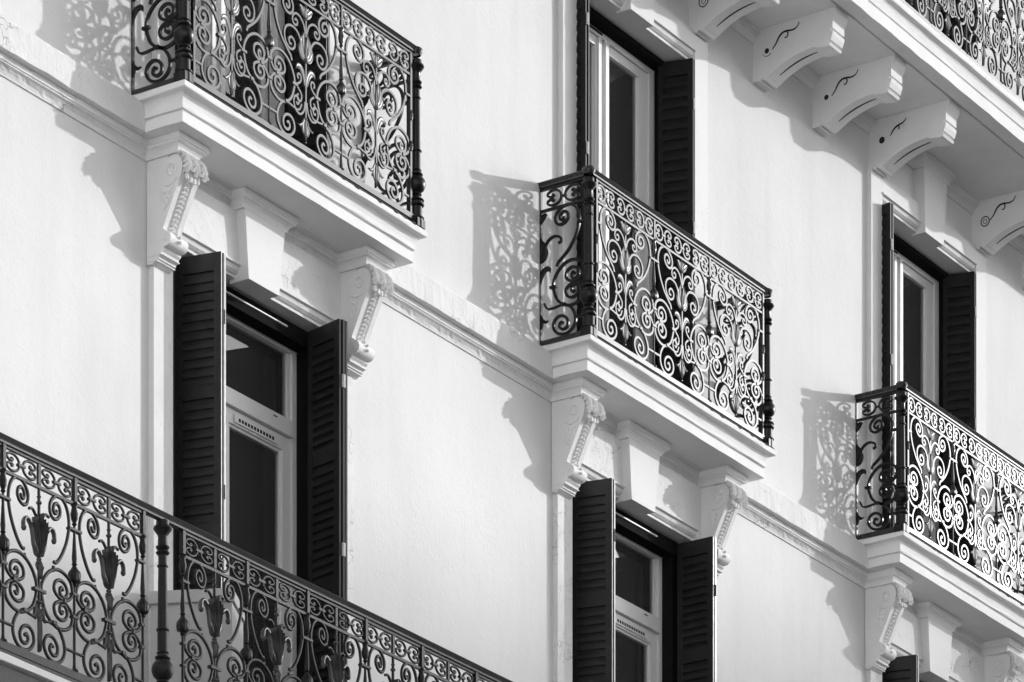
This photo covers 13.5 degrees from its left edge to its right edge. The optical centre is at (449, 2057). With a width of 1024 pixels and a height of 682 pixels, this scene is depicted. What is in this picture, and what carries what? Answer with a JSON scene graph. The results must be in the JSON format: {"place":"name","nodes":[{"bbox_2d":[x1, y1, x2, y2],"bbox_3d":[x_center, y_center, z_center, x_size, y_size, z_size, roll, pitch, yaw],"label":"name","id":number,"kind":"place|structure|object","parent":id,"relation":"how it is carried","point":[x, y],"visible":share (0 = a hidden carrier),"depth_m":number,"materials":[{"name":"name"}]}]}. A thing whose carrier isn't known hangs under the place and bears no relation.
{"place":"outdoors","nodes":[
{"label":"outdoors","id":0,"kind":"place"},
{"label":"street","id":1,"kind":"structure","parent":0,"visible":0},
{"bbox_2d":[0,0,1023,681],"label":"apartment building","id":2,"kind":"structure","parent":1,"relation":"on","point":[458,528],"depth_m":24.35,"materials":[{"name":"paint"}]},
{"bbox_2d":[173,251,225,589],"bbox_3d":[-1.274,-7.835,21.970,0.263,2.700,0.222,0,0,3],"label":"shutter","id":3,"kind":"object","parent":2,"relation":"attached to","point":[199,391],"visible":0.73,"depth_m":21.98,"materials":[{"name":"paint"}]},
{"bbox_2d":[196,0,287,132],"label":"window","id":4,"kind":"structure","parent":2,"relation":"attached to","point":[259,26],"depth_m":22.87,"materials":[{"name":"white glass"}]},
{"bbox_2d":[175,0,189,69],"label":"folding shutter","id":5,"kind":"object","parent":4,"relation":"attached to","point":[176,45],"visible":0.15,"depth_m":21.86,"materials":[{"name":"paint"}]},
{"bbox_2d":[288,0,328,158],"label":"folding shutter","id":6,"kind":"object","parent":4,"relation":"attached to","point":[316,129],"visible":0.3,"depth_m":22.96,"materials":[{"name":"paint"}]},
{"bbox_2d":[0,432,512,681],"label":"long balcony","id":7,"kind":"structure","parent":2,"relation":"attached to","point":[19,662],"depth_m":20.67,"materials":[{"name":"paint"}]},
{"bbox_2d":[148,588,244,681],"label":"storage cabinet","id":8,"kind":"object","parent":7,"relation":"on","point":[174,615],"visible":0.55,"depth_m":21.67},
{"bbox_2d":[226,286,307,681],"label":"window","id":9,"kind":"structure","parent":2,"relation":"attached to","point":[267,435],"depth_m":22.93,"materials":[{"name":"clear glass"}]},
{"bbox_2d":[131,0,427,379],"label":"balcony","id":10,"kind":"structure","parent":2,"relation":"attached to","point":[371,234],"depth_m":22.28,"materials":[{"name":"paint"}]},
{"bbox_2d":[308,318,346,681],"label":"shutter","id":11,"kind":"object","parent":2,"relation":"attached to","point":[327,456],"visible":0.84,"depth_m":22.86,"materials":[{"name":"paint"}]},
{"bbox_2d":[572,478,614,681],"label":"shutter","id":12,"kind":"object","parent":2,"relation":"attached to","point":[593,580],"visible":0.96,"depth_m":25.13,"materials":[{"name":"paint"}]},
{"bbox_2d":[590,7,663,367],"bbox_3d":[0.867,-10.958,25.783,0.273,2.306,1.335,0,0,34],"label":"window","id":13,"kind":"structure","parent":2,"relation":"attached to","point":[623,118],"depth_m":26.02,"materials":[{"name":"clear glass"}]},
{"bbox_2d":[576,0,589,331],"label":"folding shutter","id":14,"kind":"object","parent":13,"relation":"attached to","point":[583,83],"visible":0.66,"depth_m":25.03,"materials":[{"name":"wood"}]},
{"bbox_2d":[658,58,694,388],"bbox_3d":[1.377,-10.962,26.161,0.228,2.275,0.037,0,0,19],"label":"folding shutter","id":15,"kind":"object","parent":13,"relation":"attached to","point":[676,142],"visible":0.59,"depth_m":26.15,"materials":[{"name":"wood"}]},
{"bbox_2d":[615,508,677,681],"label":"window","id":16,"kind":"structure","parent":2,"relation":"attached to","point":[645,603],"depth_m":26.12,"materials":[{"name":"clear glass"}]},
{"bbox_2d":[538,165,776,577],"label":"balcony","id":17,"kind":"structure","parent":2,"relation":"attached to","point":[692,425],"depth_m":25.25,"materials":[{"name":"metal"}]},
{"bbox_2d":[677,536,716,681],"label":"shutter","id":18,"kind":"object","parent":2,"relation":"attached to","point":[696,610],"visible":1,"depth_m":26.11,"materials":[{"name":"paint"}]},
{"bbox_2d":[689,0,1023,289],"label":"long balcony","id":19,"kind":"structure","parent":2,"relation":"attached to","point":[911,81],"depth_m":27.55,"materials":[{"name":"paint"}]},
{"bbox_2d":[882,655,918,681],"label":"shutter","id":20,"kind":"object","parent":2,"relation":"attached to","point":[902,669],"visible":0.84,"depth_m":28.28,"materials":[{"name":"paint"}]},
{"bbox_2d":[894,234,948,546],"bbox_3d":[2.952,-10.958,28.900,0.273,2.306,1.335,0,0,34],"label":"window","id":21,"kind":"structure","parent":2,"relation":"attached to","point":[918,328],"depth_m":29.19,"materials":[{"name":"white glass"}]},
{"bbox_2d":[882,202,893,528],"bbox_3d":[2.792,-10.960,28.212,0.246,2.270,0.037,0,0,38],"label":"folding shutter","id":22,"kind":"object","parent":21,"relation":"attached to","point":[888,295],"visible":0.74,"depth_m":28.15,"materials":[{"name":"wood"}]},
{"bbox_2d":[943,271,976,568],"bbox_3d":[3.462,-10.962,29.278,0.228,2.275,0.037,0,0,19],"label":"folding shutter","id":23,"kind":"object","parent":21,"relation":"attached to","point":[959,343],"visible":0.61,"depth_m":29.26,"materials":[{"name":"metal"}]},
{"bbox_2d":[904,0,944,33],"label":"window","id":24,"kind":"structure","parent":2,"relation":"attached to","point":[937,8],"depth_m":29.31,"materials":[{"name":"white glass"}]},
{"bbox_2d":[945,0,977,61],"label":"folding shutter","id":25,"kind":"object","parent":24,"relation":"attached to","point":[953,21],"visible":0.06,"depth_m":29.28,"materials":[{"name":"wood"}]},
{"bbox_2d":[854,381,1023,681],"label":"balcony","id":26,"kind":"structure","parent":2,"relation":"attached to","point":[982,604],"depth_m":28.22,"materials":[{"name":"metal"}]}
]}

